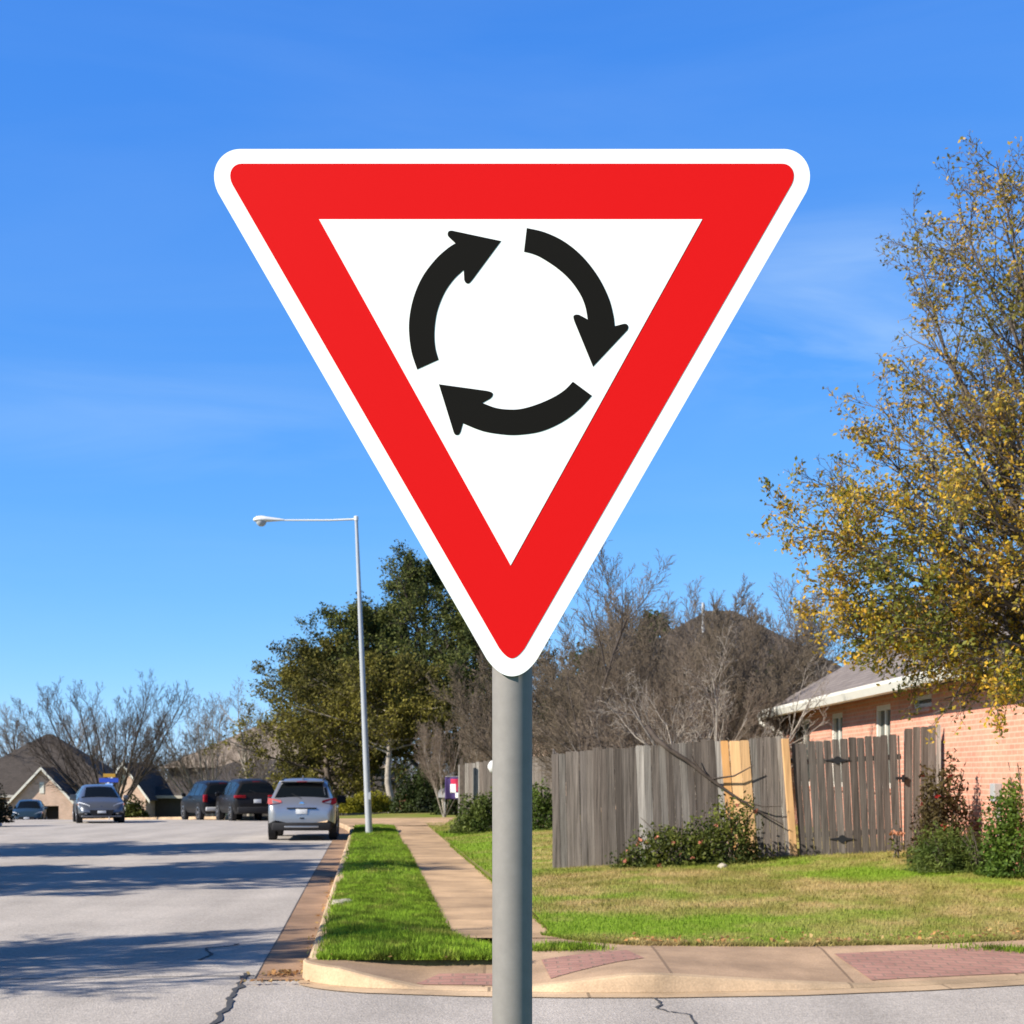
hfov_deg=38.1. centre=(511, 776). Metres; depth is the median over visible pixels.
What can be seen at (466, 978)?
red paving
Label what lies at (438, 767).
bare tree
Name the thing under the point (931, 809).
nandina shrub
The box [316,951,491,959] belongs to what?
edge grass
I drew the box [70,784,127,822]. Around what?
parked car
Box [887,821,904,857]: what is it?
rose bush
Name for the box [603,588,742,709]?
bare tree
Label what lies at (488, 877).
edge grass
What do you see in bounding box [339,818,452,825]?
driveway
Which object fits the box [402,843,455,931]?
edge grass
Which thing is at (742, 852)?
rose bush
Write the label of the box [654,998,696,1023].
road crack
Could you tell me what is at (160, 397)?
sky
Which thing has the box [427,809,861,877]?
lawn behind
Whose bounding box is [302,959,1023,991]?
kerb crossing
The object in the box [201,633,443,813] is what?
evergreen tree
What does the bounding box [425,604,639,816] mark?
bare tree
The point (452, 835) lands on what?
lawn grass
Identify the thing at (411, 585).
evergreen tree
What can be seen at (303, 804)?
parked car
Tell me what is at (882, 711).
window
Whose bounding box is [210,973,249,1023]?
road crack
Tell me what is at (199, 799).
parked car
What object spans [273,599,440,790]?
evergreen tree
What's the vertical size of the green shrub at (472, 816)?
1.276 m
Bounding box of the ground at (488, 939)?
[353,783,491,943]
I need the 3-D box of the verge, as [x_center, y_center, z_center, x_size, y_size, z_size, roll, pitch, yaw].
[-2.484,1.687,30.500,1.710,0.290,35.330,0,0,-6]
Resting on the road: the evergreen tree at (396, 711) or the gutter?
the gutter
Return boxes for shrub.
[0,783,17,822]
[124,794,149,817]
[387,763,447,813]
[430,787,457,814]
[443,786,491,833]
[532,776,566,830]
[902,748,979,864]
[902,818,983,873]
[943,823,1009,872]
[973,762,1023,877]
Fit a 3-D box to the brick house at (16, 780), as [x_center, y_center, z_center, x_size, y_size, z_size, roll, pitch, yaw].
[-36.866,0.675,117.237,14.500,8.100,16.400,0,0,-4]
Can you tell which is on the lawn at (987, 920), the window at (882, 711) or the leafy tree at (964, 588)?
the leafy tree at (964, 588)
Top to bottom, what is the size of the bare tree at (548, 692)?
6.238 m
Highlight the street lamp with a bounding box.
[253,516,372,832]
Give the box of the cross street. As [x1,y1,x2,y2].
[0,975,1023,1023]
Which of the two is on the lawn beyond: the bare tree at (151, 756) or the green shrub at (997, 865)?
the bare tree at (151, 756)
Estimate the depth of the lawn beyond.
60.58 m
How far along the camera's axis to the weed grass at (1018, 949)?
13.93 m
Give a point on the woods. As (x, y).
(167, 780)
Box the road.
[0,820,331,978]
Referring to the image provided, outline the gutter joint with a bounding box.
[254,843,330,978]
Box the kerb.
[53,816,353,959]
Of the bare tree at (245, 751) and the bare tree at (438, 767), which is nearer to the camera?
the bare tree at (438, 767)
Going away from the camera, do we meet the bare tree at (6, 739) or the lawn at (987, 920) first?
the lawn at (987, 920)
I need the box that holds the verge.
[327,824,491,965]
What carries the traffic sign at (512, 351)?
on the near verge
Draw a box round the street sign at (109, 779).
[99,774,117,819]
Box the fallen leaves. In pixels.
[240,877,1023,982]
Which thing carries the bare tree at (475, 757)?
on the lawn behind
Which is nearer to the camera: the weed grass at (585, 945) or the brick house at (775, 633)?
the weed grass at (585, 945)
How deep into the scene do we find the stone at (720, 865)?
21.06 m
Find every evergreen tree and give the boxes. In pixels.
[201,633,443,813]
[268,647,487,812]
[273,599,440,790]
[313,539,536,804]
[375,605,563,775]
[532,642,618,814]
[633,609,676,644]
[721,649,780,797]
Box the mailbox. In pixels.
[438,788,444,816]
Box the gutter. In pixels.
[179,819,348,979]
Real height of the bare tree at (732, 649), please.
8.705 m
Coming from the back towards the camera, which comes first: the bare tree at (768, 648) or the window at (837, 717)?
the bare tree at (768, 648)
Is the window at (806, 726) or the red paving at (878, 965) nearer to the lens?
the red paving at (878, 965)
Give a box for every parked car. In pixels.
[8,799,47,819]
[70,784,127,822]
[181,780,242,819]
[215,778,273,820]
[267,776,345,839]
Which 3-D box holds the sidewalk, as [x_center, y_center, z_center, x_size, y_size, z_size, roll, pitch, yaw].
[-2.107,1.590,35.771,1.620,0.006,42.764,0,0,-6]
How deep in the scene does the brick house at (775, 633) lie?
54.14 m
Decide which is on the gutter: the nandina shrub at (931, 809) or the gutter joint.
the gutter joint
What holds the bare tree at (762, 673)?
on the lawn behind
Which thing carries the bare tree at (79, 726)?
on the lawn beyond
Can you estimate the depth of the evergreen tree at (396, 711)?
69.00 m
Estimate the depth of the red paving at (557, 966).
12.96 m
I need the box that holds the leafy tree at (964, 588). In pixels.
[747,131,1023,743]
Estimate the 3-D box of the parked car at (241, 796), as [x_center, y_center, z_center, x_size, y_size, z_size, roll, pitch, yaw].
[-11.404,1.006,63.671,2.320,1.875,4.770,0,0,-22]
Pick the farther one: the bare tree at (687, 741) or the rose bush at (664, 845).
the bare tree at (687, 741)
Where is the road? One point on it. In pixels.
(126, 898)
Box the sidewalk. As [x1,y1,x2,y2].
[395,825,561,937]
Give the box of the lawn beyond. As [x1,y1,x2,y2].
[48,810,456,819]
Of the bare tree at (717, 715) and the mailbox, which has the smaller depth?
the bare tree at (717, 715)
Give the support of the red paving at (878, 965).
on the corner pavement
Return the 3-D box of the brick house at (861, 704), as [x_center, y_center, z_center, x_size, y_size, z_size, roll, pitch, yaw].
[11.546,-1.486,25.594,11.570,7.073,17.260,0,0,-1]
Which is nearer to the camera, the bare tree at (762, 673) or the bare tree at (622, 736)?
the bare tree at (622, 736)
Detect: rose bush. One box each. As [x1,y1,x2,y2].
[604,843,665,867]
[613,815,732,867]
[668,788,775,864]
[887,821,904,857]
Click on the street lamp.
(260, 521)
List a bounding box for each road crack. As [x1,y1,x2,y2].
[198,943,238,959]
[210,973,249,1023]
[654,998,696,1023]
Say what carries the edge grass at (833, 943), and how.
on the corner pavement
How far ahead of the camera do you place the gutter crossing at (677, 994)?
12.01 m
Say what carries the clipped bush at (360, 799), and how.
on the lawn beyond
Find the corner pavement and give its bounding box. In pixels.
[306,938,1023,986]
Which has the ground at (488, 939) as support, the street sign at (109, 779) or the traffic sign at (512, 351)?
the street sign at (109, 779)
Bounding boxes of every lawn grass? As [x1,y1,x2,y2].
[425,822,736,877]
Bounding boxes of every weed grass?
[532,939,616,952]
[932,940,1023,953]
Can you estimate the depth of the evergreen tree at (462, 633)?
72.52 m
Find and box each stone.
[331,899,351,903]
[717,863,727,867]
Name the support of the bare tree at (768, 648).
on the lawn behind
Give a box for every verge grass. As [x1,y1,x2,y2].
[307,877,491,956]
[337,823,423,881]
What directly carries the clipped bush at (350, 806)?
on the lawn beyond
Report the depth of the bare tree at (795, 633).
41.67 m
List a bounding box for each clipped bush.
[338,796,363,813]
[353,790,384,812]
[371,789,393,812]
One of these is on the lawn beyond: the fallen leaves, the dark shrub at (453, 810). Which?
the dark shrub at (453, 810)
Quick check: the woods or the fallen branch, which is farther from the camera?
the woods
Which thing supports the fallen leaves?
on the lawn at (987, 920)
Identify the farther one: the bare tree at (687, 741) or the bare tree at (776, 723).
the bare tree at (776, 723)
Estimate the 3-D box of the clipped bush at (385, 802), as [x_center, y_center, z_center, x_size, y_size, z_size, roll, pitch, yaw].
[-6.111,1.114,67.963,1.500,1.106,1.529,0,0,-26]
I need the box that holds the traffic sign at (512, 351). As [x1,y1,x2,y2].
[214,149,809,1023]
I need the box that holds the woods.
[0,733,457,813]
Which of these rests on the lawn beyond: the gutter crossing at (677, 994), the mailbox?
the mailbox
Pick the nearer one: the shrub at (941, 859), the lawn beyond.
the shrub at (941, 859)
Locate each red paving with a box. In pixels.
[418,973,491,984]
[542,950,642,977]
[835,946,1023,979]
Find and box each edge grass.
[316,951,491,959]
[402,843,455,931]
[449,844,551,927]
[540,931,1023,946]
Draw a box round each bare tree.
[0,699,40,759]
[0,701,130,766]
[3,669,203,817]
[128,691,294,815]
[194,675,285,815]
[284,764,376,815]
[411,716,481,816]
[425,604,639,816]
[452,667,547,764]
[532,548,676,788]
[532,571,748,806]
[532,607,744,822]
[532,634,776,822]
[576,537,863,751]
[590,624,846,827]
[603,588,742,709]
[610,612,803,814]
[626,575,839,809]
[633,717,731,827]
[654,566,852,807]
[735,592,830,676]
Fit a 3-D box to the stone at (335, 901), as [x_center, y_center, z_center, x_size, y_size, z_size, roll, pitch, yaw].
[-2.094,1.560,18.393,0.300,0.075,0.603,0,0,0]
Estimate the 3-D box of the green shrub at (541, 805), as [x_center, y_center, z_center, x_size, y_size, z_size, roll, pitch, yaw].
[0.694,0.690,37.014,1.465,1.388,1.309,0,0,19]
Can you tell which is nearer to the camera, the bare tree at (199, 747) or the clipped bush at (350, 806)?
the clipped bush at (350, 806)
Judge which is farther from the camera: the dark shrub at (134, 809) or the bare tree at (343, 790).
the dark shrub at (134, 809)
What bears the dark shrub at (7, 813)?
on the lawn far side
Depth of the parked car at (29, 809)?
86.87 m
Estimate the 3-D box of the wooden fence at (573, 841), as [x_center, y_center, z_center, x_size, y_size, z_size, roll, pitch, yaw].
[3.481,0.472,30.991,5.754,2.490,18.018,0,0,0]
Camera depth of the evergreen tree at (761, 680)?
45.94 m
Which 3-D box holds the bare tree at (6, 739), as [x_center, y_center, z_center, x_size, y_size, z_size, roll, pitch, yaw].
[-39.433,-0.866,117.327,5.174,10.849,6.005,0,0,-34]
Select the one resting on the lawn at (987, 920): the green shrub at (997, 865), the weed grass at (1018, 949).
the green shrub at (997, 865)
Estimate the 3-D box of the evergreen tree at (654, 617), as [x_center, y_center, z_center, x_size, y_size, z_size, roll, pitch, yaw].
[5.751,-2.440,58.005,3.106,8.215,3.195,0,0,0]
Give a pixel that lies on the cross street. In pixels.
(155, 1000)
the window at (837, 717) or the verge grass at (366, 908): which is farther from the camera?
the window at (837, 717)
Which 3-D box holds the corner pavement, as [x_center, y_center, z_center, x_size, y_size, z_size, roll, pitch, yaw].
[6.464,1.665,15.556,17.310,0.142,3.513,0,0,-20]
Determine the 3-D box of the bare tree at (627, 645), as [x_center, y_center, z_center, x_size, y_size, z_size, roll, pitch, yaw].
[3.559,-1.832,40.563,5.958,6.891,6.991,0,0,10]
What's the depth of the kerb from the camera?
34.16 m
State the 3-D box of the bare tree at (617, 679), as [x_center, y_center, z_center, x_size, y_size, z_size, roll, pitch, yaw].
[1.848,-1.504,30.384,2.174,6.157,3.078,0,0,-34]
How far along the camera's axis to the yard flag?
52.00 m
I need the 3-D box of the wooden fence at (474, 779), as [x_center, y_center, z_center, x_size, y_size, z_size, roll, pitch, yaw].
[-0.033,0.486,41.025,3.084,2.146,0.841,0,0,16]
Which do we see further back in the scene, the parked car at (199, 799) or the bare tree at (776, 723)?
the parked car at (199, 799)
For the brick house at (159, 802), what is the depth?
105.44 m
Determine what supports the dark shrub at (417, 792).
on the lawn beyond
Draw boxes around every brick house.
[0,735,112,819]
[107,723,405,816]
[534,603,841,805]
[757,577,1023,873]
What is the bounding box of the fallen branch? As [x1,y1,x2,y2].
[645,725,783,824]
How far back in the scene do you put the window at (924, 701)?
23.11 m
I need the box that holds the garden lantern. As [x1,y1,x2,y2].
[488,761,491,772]
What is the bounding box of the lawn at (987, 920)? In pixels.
[532,839,1023,945]
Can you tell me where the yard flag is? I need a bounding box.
[445,776,457,798]
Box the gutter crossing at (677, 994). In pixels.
[298,980,1023,997]
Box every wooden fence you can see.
[458,755,552,827]
[551,724,940,867]
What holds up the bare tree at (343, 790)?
on the lawn beyond
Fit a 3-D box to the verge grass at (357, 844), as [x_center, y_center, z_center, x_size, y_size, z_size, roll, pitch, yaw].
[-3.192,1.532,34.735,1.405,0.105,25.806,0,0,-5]
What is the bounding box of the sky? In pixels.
[0,0,1023,778]
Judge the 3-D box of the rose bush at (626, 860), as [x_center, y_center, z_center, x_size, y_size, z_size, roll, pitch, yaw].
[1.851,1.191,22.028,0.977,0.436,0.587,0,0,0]
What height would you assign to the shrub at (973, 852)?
0.703 m
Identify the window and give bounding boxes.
[792,718,809,789]
[832,712,842,790]
[874,704,890,792]
[909,694,932,713]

